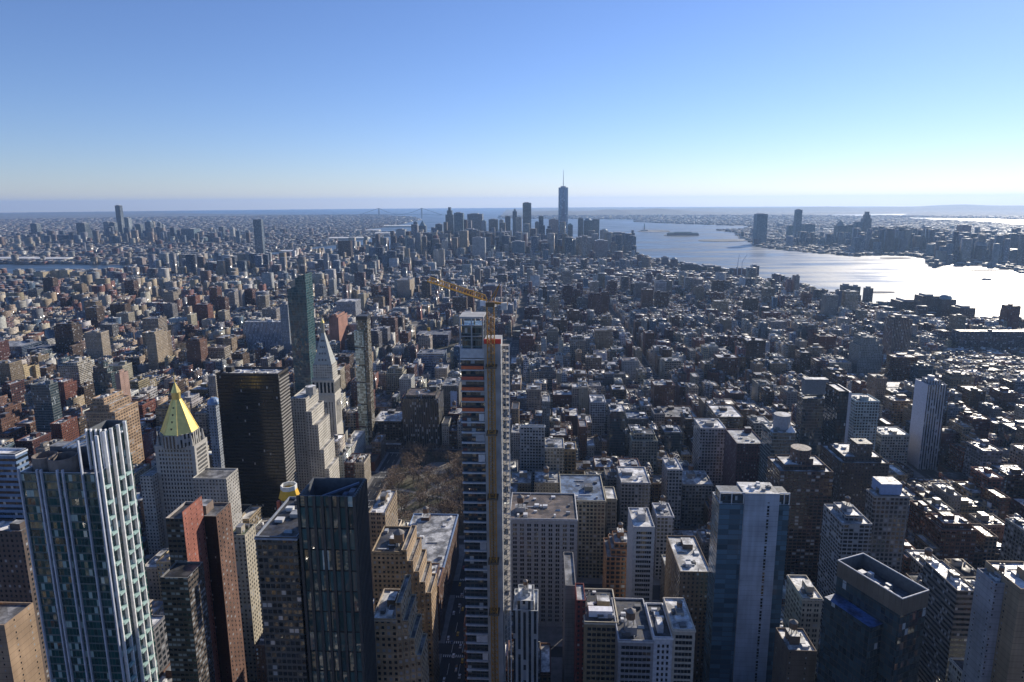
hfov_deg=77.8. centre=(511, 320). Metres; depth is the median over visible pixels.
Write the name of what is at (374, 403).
office building
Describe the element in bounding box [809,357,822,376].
office building
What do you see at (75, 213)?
hills
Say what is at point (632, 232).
downtown tower
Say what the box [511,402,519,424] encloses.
office building
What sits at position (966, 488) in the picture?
loft building
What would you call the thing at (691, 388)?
office building
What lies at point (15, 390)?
loft building
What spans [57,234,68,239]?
skyline tower
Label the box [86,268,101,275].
apartment block
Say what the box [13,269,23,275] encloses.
apartment block
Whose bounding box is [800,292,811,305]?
office building
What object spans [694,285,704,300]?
apartment building
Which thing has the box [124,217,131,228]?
skyline tower
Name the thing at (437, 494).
bare tree
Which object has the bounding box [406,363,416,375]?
office building
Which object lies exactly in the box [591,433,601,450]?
apartment building
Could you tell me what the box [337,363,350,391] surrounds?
loft building
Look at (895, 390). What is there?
office building
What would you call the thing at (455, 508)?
bare tree
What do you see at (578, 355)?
apartment building
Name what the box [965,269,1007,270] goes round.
pier deck
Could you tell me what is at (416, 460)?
bare tree
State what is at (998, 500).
loft building
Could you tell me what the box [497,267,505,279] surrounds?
apartment block
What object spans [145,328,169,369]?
apartment tower
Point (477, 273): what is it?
apartment block
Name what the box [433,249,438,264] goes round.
downtown tower
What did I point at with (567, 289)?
loft building
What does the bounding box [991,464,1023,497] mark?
loft building
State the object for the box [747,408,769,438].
loft building
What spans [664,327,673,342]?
loft building
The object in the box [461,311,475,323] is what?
apartment block
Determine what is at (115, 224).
skyline tower
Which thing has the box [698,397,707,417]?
apartment building
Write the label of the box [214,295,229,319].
office building
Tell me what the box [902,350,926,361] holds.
loft building
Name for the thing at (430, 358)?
office building
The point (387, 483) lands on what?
bare tree
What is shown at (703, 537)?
loft building
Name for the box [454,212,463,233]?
downtown tower
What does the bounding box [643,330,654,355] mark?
apartment building
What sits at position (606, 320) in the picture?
office building
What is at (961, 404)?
loft building
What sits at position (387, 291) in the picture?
apartment building
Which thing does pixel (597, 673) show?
window
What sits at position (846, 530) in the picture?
apartment tower
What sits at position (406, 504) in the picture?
bare tree
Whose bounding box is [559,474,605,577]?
office building
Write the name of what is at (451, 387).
office building
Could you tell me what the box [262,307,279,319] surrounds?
office building
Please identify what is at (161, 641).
loft building
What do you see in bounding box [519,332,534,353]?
apartment building
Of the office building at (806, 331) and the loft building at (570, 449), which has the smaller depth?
the loft building at (570, 449)
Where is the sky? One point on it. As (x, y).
(135, 105)
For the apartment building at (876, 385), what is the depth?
975.23 m
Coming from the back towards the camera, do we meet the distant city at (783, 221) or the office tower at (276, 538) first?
the distant city at (783, 221)
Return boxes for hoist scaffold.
[502,344,511,681]
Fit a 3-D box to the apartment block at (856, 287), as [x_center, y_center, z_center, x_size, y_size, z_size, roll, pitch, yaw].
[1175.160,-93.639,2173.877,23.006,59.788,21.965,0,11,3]
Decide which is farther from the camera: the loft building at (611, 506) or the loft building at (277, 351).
the loft building at (277, 351)
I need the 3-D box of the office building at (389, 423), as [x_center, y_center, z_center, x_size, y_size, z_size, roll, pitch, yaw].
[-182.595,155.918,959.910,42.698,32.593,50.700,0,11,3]
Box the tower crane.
[427,277,507,681]
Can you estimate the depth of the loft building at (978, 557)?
563.82 m
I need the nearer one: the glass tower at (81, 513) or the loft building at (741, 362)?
the glass tower at (81, 513)
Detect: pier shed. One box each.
[0,257,31,258]
[29,257,73,260]
[328,237,369,239]
[384,225,410,226]
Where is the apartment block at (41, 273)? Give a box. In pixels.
[33,270,49,277]
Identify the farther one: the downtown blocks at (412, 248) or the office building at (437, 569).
the downtown blocks at (412, 248)
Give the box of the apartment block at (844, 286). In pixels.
[840,283,851,289]
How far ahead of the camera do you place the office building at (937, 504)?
602.17 m
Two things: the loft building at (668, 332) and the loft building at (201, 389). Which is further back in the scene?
the loft building at (668, 332)
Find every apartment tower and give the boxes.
[22,364,33,378]
[32,363,40,377]
[42,338,55,343]
[58,357,92,385]
[92,358,117,396]
[115,369,131,400]
[142,316,167,331]
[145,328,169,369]
[160,496,246,681]
[329,311,347,349]
[354,314,375,444]
[371,525,439,681]
[397,277,414,297]
[758,412,795,481]
[766,444,833,587]
[816,496,871,628]
[820,438,889,514]
[848,333,882,375]
[864,476,909,573]
[882,314,912,354]
[984,560,1023,681]
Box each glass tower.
[17,420,158,681]
[287,272,315,393]
[296,477,376,681]
[817,553,928,681]
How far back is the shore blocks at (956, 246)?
4185.78 m
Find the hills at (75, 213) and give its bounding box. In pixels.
[0,212,175,214]
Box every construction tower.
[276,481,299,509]
[459,312,504,681]
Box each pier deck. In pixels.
[873,291,894,292]
[881,257,910,258]
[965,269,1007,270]
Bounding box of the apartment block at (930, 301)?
[913,293,938,311]
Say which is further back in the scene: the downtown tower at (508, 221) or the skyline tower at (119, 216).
the skyline tower at (119, 216)
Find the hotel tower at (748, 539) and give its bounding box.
[702,481,789,681]
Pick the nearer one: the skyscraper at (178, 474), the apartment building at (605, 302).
the skyscraper at (178, 474)
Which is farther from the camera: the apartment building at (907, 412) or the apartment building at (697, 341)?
the apartment building at (697, 341)
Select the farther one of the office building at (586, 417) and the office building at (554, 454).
the office building at (586, 417)
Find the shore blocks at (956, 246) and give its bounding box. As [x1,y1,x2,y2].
[766,226,1023,263]
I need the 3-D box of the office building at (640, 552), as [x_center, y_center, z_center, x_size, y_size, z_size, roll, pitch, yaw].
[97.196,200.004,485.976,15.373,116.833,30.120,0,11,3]
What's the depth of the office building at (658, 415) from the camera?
881.65 m
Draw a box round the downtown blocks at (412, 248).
[148,220,635,275]
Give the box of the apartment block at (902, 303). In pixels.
[890,297,913,310]
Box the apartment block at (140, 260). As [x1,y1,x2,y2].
[135,256,145,264]
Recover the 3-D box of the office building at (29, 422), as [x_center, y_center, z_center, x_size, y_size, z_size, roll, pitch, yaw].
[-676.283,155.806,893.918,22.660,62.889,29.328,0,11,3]
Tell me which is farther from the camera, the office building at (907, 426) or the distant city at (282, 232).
the distant city at (282, 232)
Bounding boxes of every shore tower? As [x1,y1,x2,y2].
[752,213,767,242]
[786,225,792,235]
[793,209,802,233]
[801,223,814,237]
[820,236,824,244]
[834,220,845,237]
[846,224,852,238]
[853,221,862,231]
[861,212,871,231]
[893,225,910,228]
[926,243,934,256]
[956,224,971,231]
[979,230,994,235]
[1009,248,1017,258]
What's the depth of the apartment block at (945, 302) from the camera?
1858.16 m
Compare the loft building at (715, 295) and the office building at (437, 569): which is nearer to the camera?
the office building at (437, 569)
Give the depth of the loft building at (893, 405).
946.05 m
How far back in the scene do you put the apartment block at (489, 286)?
2225.46 m
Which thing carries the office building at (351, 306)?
on the ground at (454, 628)
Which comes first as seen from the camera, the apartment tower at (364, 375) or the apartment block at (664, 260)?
the apartment tower at (364, 375)
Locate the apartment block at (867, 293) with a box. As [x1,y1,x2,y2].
[862,286,873,301]
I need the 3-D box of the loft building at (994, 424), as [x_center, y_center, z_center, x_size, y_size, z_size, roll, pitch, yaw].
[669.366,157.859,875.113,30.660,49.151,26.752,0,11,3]
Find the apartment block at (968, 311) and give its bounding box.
[949,304,975,319]
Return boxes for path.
[389,461,462,513]
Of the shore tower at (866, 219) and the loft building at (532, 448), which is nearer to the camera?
the loft building at (532, 448)
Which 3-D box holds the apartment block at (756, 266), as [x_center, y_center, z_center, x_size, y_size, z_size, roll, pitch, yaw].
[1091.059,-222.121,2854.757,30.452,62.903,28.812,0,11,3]
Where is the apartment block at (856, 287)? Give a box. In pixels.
[851,285,860,300]
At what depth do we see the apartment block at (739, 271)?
2864.26 m
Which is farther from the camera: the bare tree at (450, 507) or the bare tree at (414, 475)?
the bare tree at (414, 475)
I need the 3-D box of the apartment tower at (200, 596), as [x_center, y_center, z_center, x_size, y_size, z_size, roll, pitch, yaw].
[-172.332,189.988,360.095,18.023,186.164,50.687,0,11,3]
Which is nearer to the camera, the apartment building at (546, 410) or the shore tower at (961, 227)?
the apartment building at (546, 410)
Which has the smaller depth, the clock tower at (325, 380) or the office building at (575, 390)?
the clock tower at (325, 380)
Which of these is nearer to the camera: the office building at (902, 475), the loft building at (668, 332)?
the office building at (902, 475)
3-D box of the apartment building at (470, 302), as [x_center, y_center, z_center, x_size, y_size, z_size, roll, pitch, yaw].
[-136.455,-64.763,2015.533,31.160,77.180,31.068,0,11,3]
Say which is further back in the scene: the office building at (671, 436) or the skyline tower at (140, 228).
the skyline tower at (140, 228)
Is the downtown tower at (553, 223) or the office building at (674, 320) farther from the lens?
the downtown tower at (553, 223)
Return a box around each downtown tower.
[372,254,377,259]
[396,228,406,242]
[418,220,426,231]
[422,232,431,246]
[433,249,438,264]
[435,223,442,230]
[438,248,444,266]
[442,240,447,256]
[445,207,453,233]
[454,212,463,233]
[464,228,477,244]
[467,213,482,230]
[472,237,485,259]
[482,220,485,230]
[489,219,497,231]
[495,231,510,235]
[505,215,510,231]
[512,240,524,253]
[513,209,516,235]
[516,216,521,231]
[523,202,530,232]
[535,221,538,233]
[549,218,557,238]
[568,223,572,236]
[578,218,582,236]
[579,236,591,255]
[583,218,591,235]
[592,219,598,238]
[594,239,607,257]
[612,231,624,247]
[631,230,635,245]
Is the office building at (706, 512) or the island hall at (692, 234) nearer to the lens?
the office building at (706, 512)
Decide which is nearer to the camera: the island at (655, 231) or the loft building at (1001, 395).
the loft building at (1001, 395)
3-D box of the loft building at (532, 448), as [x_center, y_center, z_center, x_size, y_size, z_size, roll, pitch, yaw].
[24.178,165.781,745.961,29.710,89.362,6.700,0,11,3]
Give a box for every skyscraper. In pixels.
[140,373,242,563]
[558,169,567,238]
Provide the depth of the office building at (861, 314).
1744.98 m
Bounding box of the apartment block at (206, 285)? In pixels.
[203,281,209,290]
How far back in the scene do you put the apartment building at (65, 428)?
849.51 m
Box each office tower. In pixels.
[30,373,62,436]
[216,357,296,517]
[253,219,265,253]
[254,496,309,681]
[338,240,352,257]
[402,386,443,447]
[606,397,625,456]
[795,377,828,457]
[819,383,851,458]
[907,365,947,468]
[961,565,1005,681]
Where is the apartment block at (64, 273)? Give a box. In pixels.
[59,268,72,277]
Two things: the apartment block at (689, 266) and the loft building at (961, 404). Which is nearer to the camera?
the loft building at (961, 404)
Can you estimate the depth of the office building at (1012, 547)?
518.52 m
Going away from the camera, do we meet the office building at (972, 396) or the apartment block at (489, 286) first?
the office building at (972, 396)
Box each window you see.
[513,546,573,621]
[587,672,613,679]
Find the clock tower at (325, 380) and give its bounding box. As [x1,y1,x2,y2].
[311,319,342,437]
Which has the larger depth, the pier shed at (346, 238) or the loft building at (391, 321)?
the pier shed at (346, 238)
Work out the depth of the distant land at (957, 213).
17552.22 m
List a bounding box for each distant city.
[0,214,420,264]
[497,214,1023,272]
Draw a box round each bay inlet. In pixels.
[843,214,904,215]
[921,218,1023,224]
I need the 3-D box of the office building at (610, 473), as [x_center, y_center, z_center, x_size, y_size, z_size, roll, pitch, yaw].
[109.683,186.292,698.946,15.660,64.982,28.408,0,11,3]
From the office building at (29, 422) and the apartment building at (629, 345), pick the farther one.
the apartment building at (629, 345)
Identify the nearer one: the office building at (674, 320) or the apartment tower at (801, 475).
the apartment tower at (801, 475)
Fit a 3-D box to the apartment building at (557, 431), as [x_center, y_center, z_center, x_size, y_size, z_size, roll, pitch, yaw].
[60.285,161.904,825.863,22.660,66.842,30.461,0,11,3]
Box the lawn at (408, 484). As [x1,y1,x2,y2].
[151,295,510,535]
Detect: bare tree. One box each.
[381,477,393,488]
[386,468,400,477]
[391,475,404,488]
[398,496,410,511]
[400,491,411,507]
[403,510,412,520]
[404,453,415,462]
[407,441,415,452]
[408,469,418,478]
[410,456,422,469]
[412,464,423,477]
[413,491,425,507]
[415,448,426,461]
[421,478,432,490]
[421,489,433,503]
[422,464,436,475]
[428,502,439,513]
[431,474,444,485]
[431,488,442,501]
[435,477,447,489]
[439,470,450,480]
[441,465,454,473]
[442,451,453,460]
[442,503,453,513]
[444,491,457,500]
[444,497,458,511]
[446,480,459,492]
[448,459,458,470]
[449,504,463,513]
[452,490,463,504]
[453,458,462,471]
[458,514,464,532]
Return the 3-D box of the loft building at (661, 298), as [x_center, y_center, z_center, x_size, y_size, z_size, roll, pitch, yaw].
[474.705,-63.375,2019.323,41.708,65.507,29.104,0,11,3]
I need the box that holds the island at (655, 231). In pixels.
[638,230,669,231]
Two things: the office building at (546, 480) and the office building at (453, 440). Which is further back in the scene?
the office building at (453, 440)
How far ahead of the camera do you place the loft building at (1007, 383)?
1096.54 m
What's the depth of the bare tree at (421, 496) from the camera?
726.98 m
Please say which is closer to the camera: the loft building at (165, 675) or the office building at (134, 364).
the loft building at (165, 675)
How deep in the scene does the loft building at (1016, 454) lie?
754.19 m
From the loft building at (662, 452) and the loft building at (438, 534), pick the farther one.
the loft building at (662, 452)
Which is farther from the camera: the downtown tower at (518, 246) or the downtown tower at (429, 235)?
the downtown tower at (429, 235)
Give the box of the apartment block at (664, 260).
[661,256,668,265]
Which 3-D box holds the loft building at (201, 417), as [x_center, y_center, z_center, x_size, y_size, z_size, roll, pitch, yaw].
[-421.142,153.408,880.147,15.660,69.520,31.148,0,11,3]
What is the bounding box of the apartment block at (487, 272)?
[484,267,490,278]
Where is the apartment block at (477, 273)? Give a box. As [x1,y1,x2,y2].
[475,267,480,281]
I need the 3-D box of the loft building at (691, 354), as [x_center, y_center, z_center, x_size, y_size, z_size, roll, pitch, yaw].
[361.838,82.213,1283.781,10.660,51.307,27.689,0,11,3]
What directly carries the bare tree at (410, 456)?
on the lawn at (408, 484)
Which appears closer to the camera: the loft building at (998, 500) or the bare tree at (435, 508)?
the loft building at (998, 500)
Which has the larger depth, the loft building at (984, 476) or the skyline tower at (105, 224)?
the skyline tower at (105, 224)
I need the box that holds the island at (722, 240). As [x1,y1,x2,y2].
[698,239,746,241]
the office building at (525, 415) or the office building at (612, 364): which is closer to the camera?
the office building at (525, 415)
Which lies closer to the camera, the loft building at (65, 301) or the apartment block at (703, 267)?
the loft building at (65, 301)
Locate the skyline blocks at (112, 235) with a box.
[0,226,250,245]
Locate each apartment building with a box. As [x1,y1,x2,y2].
[0,360,23,383]
[0,398,22,418]
[0,412,19,432]
[15,432,51,459]
[31,353,48,362]
[42,277,58,292]
[49,415,79,440]
[50,372,77,409]
[72,283,87,293]
[84,330,111,358]
[85,383,144,463]
[108,356,132,379]
[110,302,131,316]
[116,311,134,322]
[142,330,172,355]
[145,548,168,598]
[163,290,178,302]
[163,302,177,318]
[185,324,199,338]
[186,336,207,369]
[187,293,200,311]
[187,313,197,325]
[193,302,213,319]
[207,370,218,396]
[231,351,249,364]
[233,523,262,680]
[290,280,294,287]
[328,278,336,295]
[354,454,370,482]
[357,292,366,310]
[370,453,380,470]
[374,574,428,681]
[383,286,391,309]
[392,343,406,357]
[399,374,414,400]
[421,279,431,297]
[434,358,448,378]
[441,417,451,448]
[463,288,474,311]
[510,470,531,492]
[511,374,520,390]
[511,424,519,462]
[513,579,537,681]
[517,393,526,410]
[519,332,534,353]
[542,395,549,437]
[547,326,558,342]
[550,419,567,440]
[553,390,571,406]
[562,552,575,681]
[575,349,581,361]
[578,377,587,414]
[578,419,587,460]
[587,437,594,456]
[588,292,601,315]
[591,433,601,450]
[594,328,612,349]
[600,290,608,312]
[603,365,626,387]
[608,528,616,533]
[617,458,639,465]
[621,357,638,379]
[625,411,648,428]
[626,340,632,356]
[628,424,640,432]
[633,319,640,340]
[633,347,641,363]
[634,282,648,297]
[640,288,653,307]
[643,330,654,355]
[650,379,674,407]
[663,597,695,681]
[673,529,696,536]
[675,382,684,405]
[681,445,691,463]
[692,337,704,348]
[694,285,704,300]
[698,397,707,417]
[705,342,717,358]
[707,364,719,384]
[711,381,718,389]
[720,317,731,331]
[722,427,760,485]
[724,381,743,400]
[742,296,758,310]
[750,359,762,371]
[751,375,772,400]
[753,408,771,419]
[769,359,786,373]
[783,341,795,357]
[783,574,823,681]
[791,274,799,291]
[795,338,806,348]
[813,332,835,351]
[820,293,838,316]
[823,365,847,381]
[827,357,851,371]
[866,370,886,403]
[877,417,893,425]
[900,481,914,495]
[902,403,912,425]
[931,483,961,513]
[937,464,956,471]
[959,496,990,519]
[977,400,1002,416]
[994,541,1001,560]
[1014,425,1023,443]
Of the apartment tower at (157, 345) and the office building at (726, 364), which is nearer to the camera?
the office building at (726, 364)
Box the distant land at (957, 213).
[502,207,1023,273]
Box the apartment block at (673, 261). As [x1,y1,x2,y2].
[670,257,677,268]
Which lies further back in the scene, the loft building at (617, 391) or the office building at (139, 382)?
the office building at (139, 382)
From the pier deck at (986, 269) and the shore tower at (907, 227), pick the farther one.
the shore tower at (907, 227)
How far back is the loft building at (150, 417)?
878.36 m
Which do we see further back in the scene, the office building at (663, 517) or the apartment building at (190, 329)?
the apartment building at (190, 329)
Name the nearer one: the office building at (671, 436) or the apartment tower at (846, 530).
the apartment tower at (846, 530)
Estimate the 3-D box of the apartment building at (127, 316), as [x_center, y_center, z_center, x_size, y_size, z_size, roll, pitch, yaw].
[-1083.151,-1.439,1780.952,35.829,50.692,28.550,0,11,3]
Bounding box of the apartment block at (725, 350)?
[718,348,731,353]
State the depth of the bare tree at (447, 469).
808.46 m
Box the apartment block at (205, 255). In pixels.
[199,252,207,260]
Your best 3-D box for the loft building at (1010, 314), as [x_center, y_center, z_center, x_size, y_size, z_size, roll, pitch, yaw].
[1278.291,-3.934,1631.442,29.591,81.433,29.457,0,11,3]
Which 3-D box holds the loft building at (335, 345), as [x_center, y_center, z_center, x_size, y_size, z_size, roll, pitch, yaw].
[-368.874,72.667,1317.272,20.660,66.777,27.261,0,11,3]
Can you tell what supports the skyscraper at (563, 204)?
on the ground at (454, 628)
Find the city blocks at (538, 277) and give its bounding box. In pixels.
[0,229,1023,681]
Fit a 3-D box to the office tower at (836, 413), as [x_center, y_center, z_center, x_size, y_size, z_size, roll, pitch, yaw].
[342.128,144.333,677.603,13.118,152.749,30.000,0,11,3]
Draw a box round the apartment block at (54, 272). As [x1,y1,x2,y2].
[50,269,59,277]
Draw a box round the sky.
[0,0,1023,212]
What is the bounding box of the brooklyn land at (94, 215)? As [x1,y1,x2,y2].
[0,211,408,264]
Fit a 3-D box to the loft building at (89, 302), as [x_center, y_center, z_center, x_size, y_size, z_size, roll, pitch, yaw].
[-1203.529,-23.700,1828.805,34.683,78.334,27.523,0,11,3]
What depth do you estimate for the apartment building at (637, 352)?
1273.79 m
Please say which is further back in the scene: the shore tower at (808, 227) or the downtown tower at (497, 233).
the shore tower at (808, 227)
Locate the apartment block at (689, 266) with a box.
[681,262,697,270]
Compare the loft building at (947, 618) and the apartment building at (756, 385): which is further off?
the apartment building at (756, 385)
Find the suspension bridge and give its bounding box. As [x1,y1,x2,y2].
[363,208,441,217]
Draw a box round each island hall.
[674,232,691,235]
[687,233,698,235]
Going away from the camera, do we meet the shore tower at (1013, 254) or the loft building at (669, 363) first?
the loft building at (669, 363)
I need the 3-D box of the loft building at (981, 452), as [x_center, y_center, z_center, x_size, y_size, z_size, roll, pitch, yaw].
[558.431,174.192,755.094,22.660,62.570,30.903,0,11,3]
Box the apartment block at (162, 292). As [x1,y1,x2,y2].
[160,289,166,296]
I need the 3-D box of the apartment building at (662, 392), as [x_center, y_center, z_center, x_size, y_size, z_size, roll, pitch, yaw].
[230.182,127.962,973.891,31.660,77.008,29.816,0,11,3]
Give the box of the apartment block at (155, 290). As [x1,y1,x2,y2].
[152,286,159,295]
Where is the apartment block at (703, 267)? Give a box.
[697,264,720,271]
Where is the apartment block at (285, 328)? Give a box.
[280,301,291,355]
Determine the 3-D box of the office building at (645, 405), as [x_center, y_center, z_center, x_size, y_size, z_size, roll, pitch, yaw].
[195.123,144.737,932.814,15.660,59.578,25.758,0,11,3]
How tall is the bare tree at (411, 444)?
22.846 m
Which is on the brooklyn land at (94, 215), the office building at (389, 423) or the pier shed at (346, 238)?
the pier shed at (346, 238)
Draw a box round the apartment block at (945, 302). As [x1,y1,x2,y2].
[937,294,956,316]
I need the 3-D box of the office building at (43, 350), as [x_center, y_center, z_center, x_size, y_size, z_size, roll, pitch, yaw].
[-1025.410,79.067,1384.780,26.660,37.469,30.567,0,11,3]
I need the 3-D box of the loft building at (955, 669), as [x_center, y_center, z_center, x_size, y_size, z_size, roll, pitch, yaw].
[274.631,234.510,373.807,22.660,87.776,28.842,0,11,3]
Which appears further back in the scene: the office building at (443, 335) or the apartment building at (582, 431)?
the office building at (443, 335)
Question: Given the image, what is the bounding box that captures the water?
[0,206,1023,317]
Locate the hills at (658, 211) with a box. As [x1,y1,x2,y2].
[508,208,746,214]
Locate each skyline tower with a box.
[30,223,41,233]
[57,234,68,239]
[76,222,90,237]
[103,221,109,234]
[109,222,117,231]
[115,205,124,235]
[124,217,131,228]
[134,224,143,235]
[145,220,154,236]
[181,228,199,239]
[219,226,225,238]
[229,227,234,235]
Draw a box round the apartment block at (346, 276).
[344,273,350,281]
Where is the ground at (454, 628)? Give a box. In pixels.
[134,254,1014,681]
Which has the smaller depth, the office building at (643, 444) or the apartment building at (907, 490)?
the apartment building at (907, 490)
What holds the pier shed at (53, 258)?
on the brooklyn land at (94, 215)
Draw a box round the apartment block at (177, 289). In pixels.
[169,287,180,296]
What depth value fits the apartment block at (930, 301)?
1871.85 m
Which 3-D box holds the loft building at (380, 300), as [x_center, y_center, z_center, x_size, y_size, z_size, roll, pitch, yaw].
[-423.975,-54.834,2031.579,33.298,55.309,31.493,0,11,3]
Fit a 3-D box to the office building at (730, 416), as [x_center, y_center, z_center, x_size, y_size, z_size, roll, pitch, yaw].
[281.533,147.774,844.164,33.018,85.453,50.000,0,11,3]
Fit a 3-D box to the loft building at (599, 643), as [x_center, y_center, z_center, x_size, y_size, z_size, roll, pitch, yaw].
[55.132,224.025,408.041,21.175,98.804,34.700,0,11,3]
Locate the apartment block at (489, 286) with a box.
[483,283,501,298]
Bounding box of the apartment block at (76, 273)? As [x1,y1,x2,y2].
[69,270,85,276]
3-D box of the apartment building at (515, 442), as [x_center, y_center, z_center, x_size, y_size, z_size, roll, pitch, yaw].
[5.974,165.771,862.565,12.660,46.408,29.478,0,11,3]
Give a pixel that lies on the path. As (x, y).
(440, 465)
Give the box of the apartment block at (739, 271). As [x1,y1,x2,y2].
[733,267,745,275]
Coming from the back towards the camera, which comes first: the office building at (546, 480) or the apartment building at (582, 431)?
the apartment building at (582, 431)
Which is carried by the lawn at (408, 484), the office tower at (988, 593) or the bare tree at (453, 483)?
the bare tree at (453, 483)
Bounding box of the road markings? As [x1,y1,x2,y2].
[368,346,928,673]
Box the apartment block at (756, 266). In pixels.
[750,264,758,275]
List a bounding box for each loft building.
[0,340,10,359]
[0,426,26,442]
[0,519,49,681]
[0,602,45,681]
[1,377,25,402]
[27,288,43,297]
[35,439,62,453]
[39,363,56,376]
[60,296,72,306]
[69,343,82,356]
[84,299,101,307]
[85,305,104,327]
[138,398,155,417]
[139,386,157,398]
[140,407,156,427]
[151,615,169,674]
[155,393,190,425]
[159,663,171,681]
[181,385,202,411]
[189,382,207,396]
[195,405,209,433]
[209,285,221,304]
[217,309,229,321]
[223,336,237,352]
[228,291,238,309]
[244,288,255,305]
[260,353,273,366]
[270,345,283,359]
[329,340,340,352]
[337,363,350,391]
[337,366,345,392]
[369,490,397,596]
[371,284,380,296]
[371,432,385,460]
[373,295,385,309]
[376,326,390,344]
[381,315,398,342]
[386,442,402,448]
[399,330,410,342]
[409,506,458,613]
[418,333,432,349]
[448,401,461,423]
[452,295,467,312]
[520,425,544,492]
[526,384,540,415]
[552,404,577,436]
[553,317,566,334]
[562,284,572,304]
[564,441,576,473]
[567,308,578,322]
[569,335,585,363]
[573,370,586,382]
[574,583,585,681]
[576,461,595,473]
[583,588,618,681]
[587,374,600,394]
[589,281,598,291]
[594,370,603,384]
[602,522,626,597]
[603,486,616,537]
[607,280,616,294]
[610,384,625,398]
[611,597,654,681]
[636,368,646,383]
[645,602,673,681]
[652,345,664,370]
[652,474,661,502]
[654,280,666,292]
[654,290,668,307]
[655,353,661,374]
[656,445,669,473]
[659,346,671,357]
[660,555,665,602]
[661,400,697,424]
[662,357,680,379]
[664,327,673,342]
[664,535,707,681]
[680,409,693,445]
[680,464,712,525]
[687,347,695,362]
[690,373,699,393]
[696,522,710,563]
[700,360,712,378]
[709,291,724,301]
[711,279,723,291]
[712,299,728,312]
[736,354,745,373]
[742,337,765,368]
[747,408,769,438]
[761,287,774,302]
[761,311,779,318]
[767,318,786,329]
[771,619,816,681]
[772,399,788,412]
[779,382,797,410]
[806,343,825,357]
[833,346,847,357]
[841,289,858,310]
[882,394,912,424]
[901,539,914,575]
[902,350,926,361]
[907,500,937,533]
[917,560,973,681]
[923,512,977,566]
[941,371,974,390]
[947,441,965,472]
[947,658,963,681]
[948,314,966,330]
[949,388,961,402]
[954,476,980,498]
[957,401,973,411]
[959,411,990,439]
[962,429,980,445]
[962,439,1002,476]
[968,511,1004,540]
[970,462,1003,491]
[973,545,984,570]
[977,365,1003,372]
[980,486,1010,521]
[988,417,1013,435]
[989,387,1018,411]
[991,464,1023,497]
[999,304,1020,328]
[999,378,1015,390]
[1008,497,1023,517]
[1009,444,1023,466]
[1013,405,1023,419]
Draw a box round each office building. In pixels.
[0,448,29,518]
[9,339,41,354]
[14,409,36,434]
[27,344,56,353]
[30,348,52,355]
[53,321,82,352]
[77,381,94,405]
[77,413,87,435]
[100,322,119,337]
[122,357,137,375]
[124,279,139,296]
[129,375,149,389]
[149,599,152,614]
[168,378,185,399]
[207,344,230,358]
[207,397,224,467]
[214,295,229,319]
[216,334,242,343]
[242,506,261,525]
[244,319,282,351]
[254,346,265,363]
[257,294,268,309]
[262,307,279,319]
[290,385,339,492]
[314,284,326,298]
[336,299,360,316]
[338,353,353,367]
[344,453,360,477]
[345,430,365,453]
[347,332,357,350]
[371,328,382,359]
[374,389,375,417]
[375,409,402,439]
[386,365,406,394]
[392,392,399,409]
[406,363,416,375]
[416,329,450,345]
[417,349,446,377]
[432,563,444,640]
[442,377,461,416]
[449,422,457,448]
[509,492,577,626]
[510,357,516,367]
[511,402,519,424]
[519,409,532,421]
[524,306,538,318]
[534,466,558,492]
[539,363,555,389]
[540,643,550,681]
[545,438,564,473]
[550,295,558,314]
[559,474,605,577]
[571,383,578,408]
[572,288,580,308]
[572,323,583,334]
[577,296,587,310]
[577,408,591,436]
[585,353,601,372]
[589,395,605,434]
[593,451,614,470]
[600,314,611,325]
[601,360,616,370]
[604,464,616,491]
[610,346,623,360]
[616,466,650,527]
[625,507,654,602]
[629,428,657,473]
[639,399,651,415]
[651,406,664,433]
[652,495,674,579]
[660,419,681,457]
[661,452,682,528]
[669,314,679,327]
[685,382,697,397]
[692,418,725,491]
[703,496,711,524]
[707,400,742,428]
[713,354,738,380]
[728,335,740,353]
[735,403,751,428]
[740,311,753,322]
[749,367,772,382]
[759,384,773,405]
[793,348,810,373]
[796,322,817,346]
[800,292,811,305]
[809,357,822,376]
[815,657,818,681]
[818,636,820,658]
[830,371,845,387]
[847,388,879,450]
[851,377,866,393]
[855,308,867,320]
[875,426,909,465]
[885,353,917,380]
[886,382,911,398]
[887,381,901,386]
[889,464,907,482]
[904,547,938,572]
[905,420,910,433]
[909,362,935,383]
[914,534,939,558]
[915,486,948,505]
[917,322,933,331]
[923,497,954,513]
[948,415,973,442]
[951,329,1023,350]
[957,385,986,410]
[972,524,997,567]
[997,420,1023,446]
[999,517,1023,561]
[1003,400,1023,410]
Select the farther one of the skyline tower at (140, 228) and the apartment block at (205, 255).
the skyline tower at (140, 228)
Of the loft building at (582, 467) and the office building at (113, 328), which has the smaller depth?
the loft building at (582, 467)
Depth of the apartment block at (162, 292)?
2388.39 m
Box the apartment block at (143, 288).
[140,286,147,292]
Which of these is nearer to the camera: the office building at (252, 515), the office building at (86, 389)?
the office building at (252, 515)
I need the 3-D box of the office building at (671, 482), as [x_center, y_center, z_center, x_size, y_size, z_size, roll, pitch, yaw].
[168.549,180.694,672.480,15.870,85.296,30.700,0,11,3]
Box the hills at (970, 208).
[673,205,1023,210]
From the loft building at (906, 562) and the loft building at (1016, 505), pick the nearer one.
the loft building at (906, 562)
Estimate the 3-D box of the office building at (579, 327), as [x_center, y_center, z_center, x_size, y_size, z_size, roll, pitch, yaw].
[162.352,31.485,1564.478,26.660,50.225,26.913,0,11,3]
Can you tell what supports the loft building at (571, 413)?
on the ground at (454, 628)

